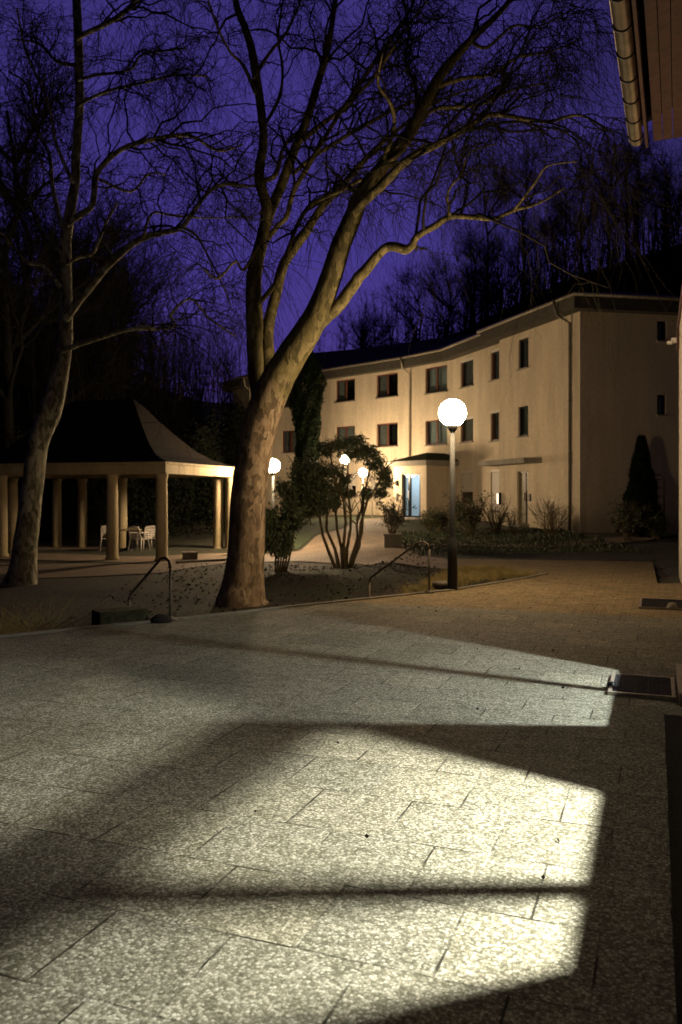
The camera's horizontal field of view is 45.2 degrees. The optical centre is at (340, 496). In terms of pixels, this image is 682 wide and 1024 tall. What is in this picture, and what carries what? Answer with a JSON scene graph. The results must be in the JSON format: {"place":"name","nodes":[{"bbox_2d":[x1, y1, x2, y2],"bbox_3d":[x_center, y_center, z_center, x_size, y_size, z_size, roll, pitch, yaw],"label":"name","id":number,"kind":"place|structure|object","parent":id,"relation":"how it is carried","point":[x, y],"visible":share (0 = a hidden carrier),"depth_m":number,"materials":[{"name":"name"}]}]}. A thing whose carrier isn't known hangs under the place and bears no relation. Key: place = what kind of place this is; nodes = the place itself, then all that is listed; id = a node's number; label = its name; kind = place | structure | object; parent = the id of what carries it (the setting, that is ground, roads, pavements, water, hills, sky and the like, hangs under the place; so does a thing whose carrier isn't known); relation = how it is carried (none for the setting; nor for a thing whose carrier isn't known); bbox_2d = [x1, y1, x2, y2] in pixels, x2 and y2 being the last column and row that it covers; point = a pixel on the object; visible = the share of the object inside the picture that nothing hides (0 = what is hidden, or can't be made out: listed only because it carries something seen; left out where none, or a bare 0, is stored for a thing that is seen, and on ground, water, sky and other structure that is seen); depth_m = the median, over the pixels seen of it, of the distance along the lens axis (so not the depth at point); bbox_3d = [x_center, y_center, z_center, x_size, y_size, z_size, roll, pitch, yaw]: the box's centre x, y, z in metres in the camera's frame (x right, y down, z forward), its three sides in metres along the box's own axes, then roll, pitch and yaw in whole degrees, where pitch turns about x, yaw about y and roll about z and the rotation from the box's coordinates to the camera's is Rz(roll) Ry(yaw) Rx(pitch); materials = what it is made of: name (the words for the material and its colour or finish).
{"place":"outdoors","nodes":[
{"label":"outdoors","id":0,"kind":"place"},
{"bbox_2d":[0,563,221,577],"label":"pavilion forecourt","id":1,"kind":"structure","parent":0,"point":[44,570],"depth_m":21.64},
{"bbox_2d":[159,518,446,568],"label":"garden path","id":2,"kind":"structure","parent":0,"point":[372,550],"depth_m":25.05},
{"bbox_2d":[182,551,197,559],"bbox_3d":[-4.547,1.785,24.661,0.460,0.230,0.360,0,0,-17],"label":"stone block","id":3,"kind":"object","parent":2,"relation":"on","point":[189,555],"depth_m":24.52,"materials":[{"name":"stone"}]},
{"bbox_2d":[374,493,415,547],"bbox_3d":[1.596,0.714,25.008,1.557,1.712,1.021,0,0,0],"label":"planter","id":4,"kind":"object","parent":2,"relation":"on","point":[392,538],"visible":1,"depth_m":24.88,"materials":[{"name":"concrete"}]},
{"bbox_2d":[280,516,367,548],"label":"back lawn","id":5,"kind":"structure","parent":0,"point":[307,533],"depth_m":35.72,"materials":[{"name":"green plant"}]},
{"bbox_2d":[341,455,348,516],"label":"street lamp","id":6,"kind":"object","parent":5,"relation":"on","point":[343,459],"visible":0.34,"depth_m":43.46,"materials":[{"name":"green paint"}]},
{"bbox_2d":[349,471,375,517],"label":"garden arch","id":7,"kind":"structure","parent":5,"relation":"on","point":[354,477],"depth_m":40.57,"materials":[{"name":"white paint"}]},
{"bbox_2d":[359,469,366,515],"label":"street lamp","id":8,"kind":"object","parent":5,"relation":"on","point":[363,476],"visible":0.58,"depth_m":41.52,"materials":[{"name":"white glass"}]},
{"bbox_2d":[0,602,681,1023],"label":"terrace","id":9,"kind":"structure","parent":0,"point":[154,868],"depth_m":4.04,"materials":[{"name":"stone"}]},
{"bbox_2d":[150,614,172,623],"bbox_3d":[-2.293,1.550,10.456,0.291,0.100,0.296,0,0,0],"label":"fallen clod","id":10,"kind":"object","parent":9,"relation":"on","point":[161,618],"visible":0.98,"depth_m":10.37,"materials":[{"name":"black soil"}]},
{"bbox_2d":[114,592,652,878],"bbox_3d":[1.508,1.591,8.365,3.131,0.025,10.766,0,0,21],"label":"leaf debris","id":11,"kind":"object","parent":9,"relation":"on","point":[542,876],"visible":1,"depth_m":6.13,"materials":[{"name":"brown plant"}]},
{"bbox_2d":[606,681,615,687],"bbox_3d":[2.254,1.573,6.828,0.078,0.055,0.079,0,0,0],"label":"ground stop","id":12,"kind":"object","parent":9,"relation":"on","point":[611,683],"visible":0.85,"depth_m":6.81,"materials":[{"name":"black metal"}]},
{"bbox_2d":[608,673,675,700],"bbox_3d":[2.518,1.585,6.853,0.510,0.029,0.760,0,0,21],"label":"foot grate","id":13,"kind":"object","parent":9,"relation":"on","point":[646,686],"visible":0.92,"depth_m":6.77,"materials":[{"name":"metal"}]},
{"bbox_2d":[664,714,681,1023],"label":"gravel strip","id":14,"kind":"object","parent":9,"relation":"on","point":[673,733],"visible":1,"depth_m":3.91,"materials":[{"name":"black gravel"}]},
{"bbox_2d":[0,247,681,634],"bbox_3d":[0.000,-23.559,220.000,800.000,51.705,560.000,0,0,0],"label":"ground","id":15,"kind":"structure","parent":0,"point":[86,593],"depth_m":18.77,"materials":[{"name":"brown soil"}]},
{"bbox_2d":[0,592,115,633],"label":"ornamental grass","id":16,"kind":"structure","parent":15,"relation":"on","point":[4,630],"depth_m":10.82,"materials":[{"name":"green plant"}]},
{"bbox_2d":[0,185,150,515],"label":"bare tree","id":17,"kind":"object","parent":15,"relation":"on","point":[105,375],"visible":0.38,"depth_m":39.10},
{"bbox_2d":[0,136,173,426],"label":"bare tree","id":18,"kind":"object","parent":15,"relation":"on","point":[9,258],"visible":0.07,"depth_m":49.01,"materials":[{"name":"brown plant"}]},
{"bbox_2d":[0,3,177,493],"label":"bare tree","id":19,"kind":"object","parent":15,"relation":"on","point":[9,347],"visible":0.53,"depth_m":35.56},
{"bbox_2d":[0,273,182,494],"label":"bare tree","id":20,"kind":"object","parent":15,"relation":"on","point":[118,355],"visible":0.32,"depth_m":41.77,"materials":[{"name":"brown plant"}]},
{"bbox_2d":[6,181,183,367],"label":"bare tree","id":21,"kind":"object","parent":15,"relation":"on","point":[36,209],"visible":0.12,"depth_m":58.27,"materials":[{"name":"brown plant"}]},
{"bbox_2d":[0,207,206,409],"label":"bare tree","id":22,"kind":"object","parent":15,"relation":"on","point":[121,309],"visible":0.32,"depth_m":45.46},
{"bbox_2d":[0,399,234,562],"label":"pavilion","id":23,"kind":"structure","parent":15,"relation":"on","point":[93,439],"depth_m":26.37,"materials":[{"name":"stone"}]},
{"bbox_2d":[99,525,105,550],"bbox_3d":[-8.162,1.461,28.647,0.571,0.885,0.630,0,0,-20],"label":"garden chair","id":24,"kind":"object","parent":23,"relation":"on","point":[103,528],"visible":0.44,"depth_m":28.76,"materials":[{"name":"white plastic"}]},
{"bbox_2d":[118,529,141,549],"bbox_3d":[-7.494,1.528,28.900,0.900,0.745,0.900,0,0,0],"label":"garden table","id":25,"kind":"object","parent":23,"relation":"on","point":[127,539],"visible":0.72,"depth_m":28.82,"materials":[{"name":"plastic"}]},
{"bbox_2d":[128,526,149,551],"bbox_3d":[-6.979,1.461,28.253,0.571,0.885,0.630,0,0,20],"label":"garden chair","id":26,"kind":"object","parent":23,"relation":"on","point":[136,530],"visible":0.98,"depth_m":28.09,"materials":[{"name":"white plastic"}]},
{"bbox_2d":[137,526,155,549],"bbox_3d":[-6.805,1.461,28.859,0.571,0.885,0.630,0,0,-35],"label":"garden chair","id":27,"kind":"object","parent":23,"relation":"on","point":[152,530],"visible":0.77,"depth_m":28.70,"materials":[{"name":"white plastic"}]},
{"bbox_2d":[0,382,245,541],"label":"undergrowth","id":28,"kind":"object","parent":15,"relation":"on","point":[196,496],"visible":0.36,"depth_m":34.84,"materials":[{"name":"green plant"}]},
{"bbox_2d":[0,128,247,521],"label":"saplings","id":29,"kind":"object","parent":15,"relation":"on","point":[33,406],"visible":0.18,"depth_m":45.09,"materials":[{"name":"brown plant"}]},
{"bbox_2d":[54,222,205,400],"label":"bare tree","id":30,"kind":"object","parent":15,"relation":"on","point":[148,297],"visible":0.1,"depth_m":56.28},
{"bbox_2d":[110,301,198,517],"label":"bare tree","id":31,"kind":"object","parent":15,"relation":"on","point":[157,398],"visible":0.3,"depth_m":49.21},
{"bbox_2d":[0,0,340,586],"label":"plane tree","id":32,"kind":"object","parent":15,"relation":"on","point":[22,569],"visible":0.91,"depth_m":18.83,"materials":[{"name":"brown plant"}]},
{"bbox_2d":[176,558,226,562],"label":"wall","id":33,"kind":"structure","parent":15,"relation":"on","point":[204,560],"depth_m":23.54,"materials":[{"name":"concrete"}]},
{"bbox_2d":[20,555,499,625],"bbox_3d":[-0.874,1.929,17.800,9.195,0.721,10.085,0,0,0],"label":"ground cover","id":34,"kind":"object","parent":15,"relation":"on","point":[331,568],"visible":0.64,"depth_m":17.90,"materials":[{"name":"green plant"}]},
{"bbox_2d":[0,573,547,637],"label":"kerb","id":35,"kind":"structure","parent":15,"relation":"on","point":[186,617],"depth_m":11.34,"materials":[{"name":"concrete"}]},
{"bbox_2d":[127,557,176,620],"bbox_3d":[-2.574,1.641,10.934,1.231,1.718,0.174,0,0,45],"label":"handrail","id":36,"kind":"object","parent":35,"relation":"on","point":[170,584],"visible":0.75,"depth_m":10.57,"materials":[{"name":"metal"}]},
{"bbox_2d":[368,541,434,596],"bbox_3d":[1.009,1.621,14.011,0.174,1.758,1.450,0,0,-45],"label":"handrail","id":37,"kind":"object","parent":35,"relation":"on","point":[428,591],"visible":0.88,"depth_m":13.76,"materials":[{"name":"metal"}]},
{"bbox_2d":[269,459,279,507],"bbox_3d":[-2.321,0.337,28.000,0.470,3.226,0.470,0,0,0],"label":"street lamp","id":38,"kind":"object","parent":15,"relation":"on","point":[274,466],"visible":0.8,"depth_m":27.90,"materials":[{"name":"green paint"}]},
{"bbox_2d":[265,498,307,570],"bbox_3d":[-1.481,0.975,20.494,1.302,1.910,1.137,0,0,0],"label":"laurel shrub","id":39,"kind":"object","parent":15,"relation":"on","point":[277,532],"visible":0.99,"depth_m":20.32,"materials":[{"name":"green plant"}]},
{"bbox_2d":[287,350,327,515],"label":"conifer","id":40,"kind":"object","parent":15,"relation":"on","point":[307,422],"visible":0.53,"depth_m":43.33,"materials":[{"name":"green plant"}]},
{"bbox_2d":[272,431,396,567],"bbox_3d":[-0.195,0.141,22.246,3.371,3.855,1.950,0,0,0],"label":"rhododendron","id":41,"kind":"object","parent":15,"relation":"on","point":[309,488],"visible":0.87,"depth_m":22.08,"materials":[{"name":"green plant"}]},
{"bbox_2d":[0,210,681,486],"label":"hill woodland","id":42,"kind":"object","parent":15,"relation":"on","point":[605,283],"visible":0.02,"depth_m":84.32,"materials":[{"name":"brown plant"}]},
{"bbox_2d":[323,294,410,350],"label":"bare tree","id":43,"kind":"object","parent":15,"relation":"on","point":[362,336],"visible":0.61,"depth_m":71.60,"materials":[{"name":"brown plant"}]},
{"bbox_2d":[60,0,681,607],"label":"plane tree","id":44,"kind":"object","parent":15,"relation":"on","point":[272,374],"visible":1,"depth_m":15.08,"materials":[{"name":"brown plant"}]},
{"bbox_2d":[374,252,471,345],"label":"bare tree","id":45,"kind":"object","parent":15,"relation":"on","point":[406,313],"visible":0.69,"depth_m":75.48,"materials":[{"name":"brown plant"}]},
{"bbox_2d":[396,244,495,340],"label":"bare tree","id":46,"kind":"object","parent":15,"relation":"on","point":[441,294],"visible":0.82,"depth_m":72.90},
{"bbox_2d":[220,291,679,533],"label":"apartment building","id":47,"kind":"structure","parent":15,"relation":"on","point":[564,422],"depth_m":34.43,"materials":[{"name":"beige paint"}]},
{"bbox_2d":[281,431,296,453],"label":"window","id":48,"kind":"structure","parent":47,"relation":"in","point":[289,437],"depth_m":50.41,"materials":[{"name":"black glass"}]},
{"bbox_2d":[284,388,295,407],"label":"window","id":49,"kind":"structure","parent":47,"relation":"in","point":[286,405],"depth_m":50.47,"materials":[{"name":"red glass"}]},
{"bbox_2d":[334,379,354,403],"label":"window","id":50,"kind":"structure","parent":47,"relation":"in","point":[346,387],"depth_m":48.26,"materials":[{"name":"black glass"}]},
{"bbox_2d":[337,426,354,448],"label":"window","id":51,"kind":"structure","parent":47,"relation":"in","point":[345,431],"depth_m":47.95,"materials":[{"name":"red glass"}]},
{"bbox_2d":[338,474,355,496],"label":"window","id":52,"kind":"structure","parent":47,"relation":"in","point":[354,481],"depth_m":47.75,"materials":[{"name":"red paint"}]},
{"bbox_2d":[375,372,397,398],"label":"window","id":53,"kind":"structure","parent":47,"relation":"in","point":[388,382],"depth_m":45.95,"materials":[{"name":"black glass"}]},
{"bbox_2d":[376,422,397,447],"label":"window","id":54,"kind":"structure","parent":47,"relation":"in","point":[388,431],"depth_m":45.93,"materials":[{"name":"grey glass"}]},
{"bbox_2d":[403,474,419,517],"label":"entrance door","id":55,"kind":"structure","parent":47,"relation":"in","point":[404,475],"depth_m":41.16,"materials":[{"name":"blue metal"}]},
{"bbox_2d":[424,365,447,394],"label":"window","id":56,"kind":"structure","parent":47,"relation":"in","point":[438,375],"depth_m":42.73,"materials":[{"name":"grey glass"}]},
{"bbox_2d":[424,420,447,446],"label":"window","id":57,"kind":"structure","parent":47,"relation":"in","point":[438,430],"depth_m":42.73,"materials":[{"name":"grey glass"}]},
{"bbox_2d":[458,357,473,388],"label":"window","id":58,"kind":"structure","parent":47,"relation":"in","point":[469,361],"depth_m":40.52,"materials":[{"name":"grey glass"}]},
{"bbox_2d":[458,416,473,443],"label":"window","id":59,"kind":"structure","parent":47,"relation":"in","point":[469,420],"depth_m":40.53,"materials":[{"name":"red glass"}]},
{"bbox_2d":[461,470,472,502],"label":"window","id":60,"kind":"structure","parent":47,"relation":"in","point":[467,485],"depth_m":40.34,"materials":[{"name":"beige paint"}]},
{"bbox_2d":[489,469,498,512],"bbox_3d":[7.172,-0.245,37.264,0.245,1.990,1.470,0,0,-18],"label":"window","id":61,"kind":"structure","parent":47,"relation":"in","point":[495,479],"depth_m":37.59,"materials":[{"name":"white paint"}]},
{"bbox_2d":[488,342,522,381],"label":"window","id":62,"kind":"structure","parent":47,"relation":"in","point":[496,350],"depth_m":37.82,"materials":[{"name":"black glass"}]},
{"bbox_2d":[488,409,522,442],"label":"window","id":63,"kind":"structure","parent":47,"relation":"in","point":[494,411],"depth_m":37.83,"materials":[{"name":"black glass"}]},
{"bbox_2d":[516,338,528,370],"bbox_3d":[7.785,-6.000,34.568,0.403,1.300,0.880,0,0,-18],"label":"window","id":64,"kind":"structure","parent":47,"relation":"in","point":[525,341],"depth_m":34.86,"materials":[{"name":"black glass"}]},
{"bbox_2d":[516,406,528,437],"bbox_3d":[7.778,-3.145,34.584,0.400,1.310,0.874,0,0,-18],"label":"window","id":65,"kind":"structure","parent":47,"relation":"in","point":[525,408],"depth_m":34.89,"materials":[{"name":"black glass"}]},
{"bbox_2d":[519,471,527,522],"bbox_3d":[7.765,0.040,34.646,0.115,2.200,0.839,0,0,-18],"label":"door","id":66,"kind":"structure","parent":47,"relation":"in","point":[523,475],"depth_m":34.73,"materials":[{"name":"white metal"}]},
{"bbox_2d":[656,321,667,341],"bbox_3d":[12.141,-6.325,31.659,0.978,1.350,0.922,0,0,0],"label":"window","id":67,"kind":"structure","parent":47,"relation":"in","point":[661,333],"depth_m":31.44,"materials":[{"name":"black glass"}]},
{"bbox_2d":[656,395,667,415],"bbox_3d":[12.126,-3.500,31.656,0.949,1.360,0.916,0,0,0],"label":"window","id":68,"kind":"structure","parent":47,"relation":"in","point":[660,398],"depth_m":31.44,"materials":[{"name":"black glass"}]},
{"bbox_2d":[443,215,513,332],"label":"bare tree","id":69,"kind":"object","parent":15,"relation":"on","point":[468,246],"visible":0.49,"depth_m":79.47,"materials":[{"name":"brown plant"}]},
{"bbox_2d":[289,138,681,352],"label":"hill saplings","id":70,"kind":"object","parent":15,"relation":"on","point":[673,289],"visible":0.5,"depth_m":83.11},
{"bbox_2d":[450,152,533,318],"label":"bare tree","id":71,"kind":"object","parent":15,"relation":"on","point":[486,223],"visible":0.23,"depth_m":91.76,"materials":[{"name":"brown plant"}]},
{"bbox_2d":[446,227,562,330],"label":"bare tree","id":72,"kind":"object","parent":15,"relation":"on","point":[499,306],"visible":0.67,"depth_m":75.48,"materials":[{"name":"brown plant"}]},
{"bbox_2d":[397,527,652,556],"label":"lawn grass","id":73,"kind":"structure","parent":15,"relation":"on","point":[475,542],"depth_m":25.93,"materials":[{"name":"green plant"}]},
{"bbox_2d":[475,129,589,311],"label":"bare tree","id":74,"kind":"object","parent":15,"relation":"on","point":[529,209],"visible":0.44,"depth_m":83.00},
{"bbox_2d":[512,199,580,305],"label":"bare tree","id":75,"kind":"object","parent":15,"relation":"on","point":[552,252],"visible":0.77,"depth_m":79.88,"materials":[{"name":"brown plant"}]},
{"bbox_2d":[528,161,587,280],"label":"bare tree","id":76,"kind":"object","parent":15,"relation":"on","point":[558,206],"visible":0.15,"depth_m":95.68,"materials":[{"name":"brown plant"}]},
{"bbox_2d":[542,139,623,280],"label":"bare tree","id":77,"kind":"object","parent":15,"relation":"on","point":[567,216],"visible":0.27,"depth_m":87.81,"materials":[{"name":"brown plant"}]},
{"bbox_2d":[564,120,664,290],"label":"bare tree","id":78,"kind":"object","parent":15,"relation":"on","point":[623,169],"visible":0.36,"depth_m":82.81,"materials":[{"name":"brown plant"}]},
{"bbox_2d":[605,495,652,539],"bbox_3d":[9.461,0.745,26.881,1.312,1.574,1.620,0,0,-20],"label":"shrub","id":79,"kind":"object","parent":15,"relation":"on","point":[627,518],"visible":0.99,"depth_m":26.81,"materials":[{"name":"green plant"}]},
{"bbox_2d":[598,127,671,225],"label":"bare tree","id":80,"kind":"object","parent":15,"relation":"on","point":[651,138],"visible":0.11,"depth_m":96.83,"materials":[{"name":"brown plant"}]},
{"bbox_2d":[605,136,672,258],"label":"bare tree","id":81,"kind":"object","parent":15,"relation":"on","point":[637,158],"visible":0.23,"depth_m":89.86,"materials":[{"name":"brown plant"}]},
{"bbox_2d":[615,434,666,535],"bbox_3d":[10.525,-0.332,28.533,1.799,3.696,1.760,0,0,0],"label":"conifer","id":82,"kind":"object","parent":15,"relation":"on","point":[642,483],"visible":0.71,"depth_m":28.32,"materials":[{"name":"green plant"}]},
{"bbox_2d":[609,0,681,706],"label":"building","id":83,"kind":"structure","parent":15,"relation":"on","point":[648,38],"depth_m":9.14,"materials":[{"name":"beige paint"}]},
{"bbox_2d":[631,127,681,261],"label":"bare tree","id":84,"kind":"object","parent":15,"relation":"on","point":[662,171],"visible":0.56,"depth_m":85.84,"materials":[{"name":"brown plant"}]},
{"bbox_2d":[641,511,674,539],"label":"shrub","id":85,"kind":"object","parent":15,"relation":"on","point":[656,528],"visible":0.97,"depth_m":27.50,"materials":[{"name":"green plant"}]},
{"bbox_2d":[654,474,664,514],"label":"trellis arch","id":86,"kind":"structure","parent":15,"relation":"on","point":[663,496],"depth_m":29.19,"materials":[{"name":"brown wood"}]},
{"bbox_2d":[0,0,681,402],"label":"sky","id":87,"kind":"structure","parent":0,"point":[301,305],"materials":[{"name":"blue"}]},
{"bbox_2d":[396,564,537,593],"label":"grass","id":88,"kind":"structure","parent":0,"point":[468,574],"depth_m":16.43,"materials":[{"name":"green plant"}]},
{"bbox_2d":[393,519,578,541],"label":"lawn","id":89,"kind":"structure","parent":0,"point":[413,525],"depth_m":32.52,"materials":[{"name":"green plant"}]},
{"bbox_2d":[417,509,438,530],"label":"shrub","id":90,"kind":"object","parent":89,"relation":"on","point":[425,524],"visible":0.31,"depth_m":32.99,"materials":[{"name":"green plant"}]},
{"bbox_2d":[420,503,457,532],"bbox_3d":[3.877,0.843,31.481,1.659,1.316,1.168,0,0,0],"label":"shrub","id":91,"kind":"object","parent":89,"relation":"on","point":[442,519],"visible":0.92,"depth_m":31.36,"materials":[{"name":"green plant"}]},
{"bbox_2d":[441,487,493,535],"bbox_3d":[4.768,0.583,30.054,1.702,1.875,2.027,0,0,31],"label":"shrub","id":92,"kind":"object","parent":89,"relation":"on","point":[466,510],"visible":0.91,"depth_m":29.82,"materials":[{"name":"green plant"}]},
{"bbox_2d":[477,490,512,532],"bbox_3d":[5.775,0.561,30.659,1.513,1.807,2.090,0,0,20],"label":"shrub","id":93,"kind":"object","parent":89,"relation":"on","point":[499,523],"visible":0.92,"depth_m":30.41,"materials":[{"name":"green plant"}]},
{"bbox_2d":[500,502,525,533],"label":"shrub","id":94,"kind":"object","parent":89,"relation":"on","point":[509,521],"visible":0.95,"depth_m":30.21,"materials":[{"name":"plant"}]},
{"bbox_2d":[524,494,574,536],"bbox_3d":[7.162,0.701,28.543,1.912,1.564,1.658,0,0,-32],"label":"shrub","id":95,"kind":"object","parent":89,"relation":"on","point":[554,528],"visible":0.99,"depth_m":28.47,"materials":[{"name":"plant"}]},
{"bbox_2d":[349,559,681,618],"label":"paved path","id":96,"kind":"structure","parent":0,"point":[578,587],"depth_m":13.63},
{"bbox_2d":[432,581,446,589],"bbox_3d":[1.789,1.540,14.204,0.420,0.120,0.420,0,0,0],"label":"stone ring","id":97,"kind":"object","parent":96,"relation":"on","point":[440,585],"visible":0.7,"depth_m":14.05,"materials":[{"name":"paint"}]},
{"bbox_2d":[439,399,465,589],"bbox_3d":[1.904,0.003,14.000,0.470,3.333,0.470,0,0,0],"label":"street lamp","id":98,"kind":"object","parent":96,"relation":"on","point":[452,414],"visible":1,"depth_m":13.93,"materials":[{"name":"green paint"}]},
{"bbox_2d":[639,598,681,610],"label":"foot grate","id":99,"kind":"object","parent":96,"relation":"on","point":[653,603],"visible":0.98,"depth_m":12.04,"materials":[{"name":"metal"}]},
{"bbox_2d":[666,602,677,607],"bbox_3d":[4.686,1.550,11.582,0.155,0.100,0.158,0,0,0],"label":"stone","id":100,"kind":"object","parent":99,"relation":"on","point":[672,605],"visible":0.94,"depth_m":11.54,"materials":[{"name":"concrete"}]},
{"bbox_2d":[407,534,672,546],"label":"side path","id":101,"kind":"structure","parent":0,"point":[635,538],"depth_m":26.88,"materials":[{"name":"beige concrete"}]},
{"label":"garden steps","id":102,"kind":"object","parent":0,"visible":0},
{"bbox_2d":[91,606,147,625],"bbox_3d":[-2.841,1.700,10.523,0.620,0.500,0.350,0,0,-34],"label":"stone block","id":103,"kind":"object","parent":102,"relation":"on","point":[116,615],"depth_m":10.41,"materials":[{"name":"grey stone"}]}
]}

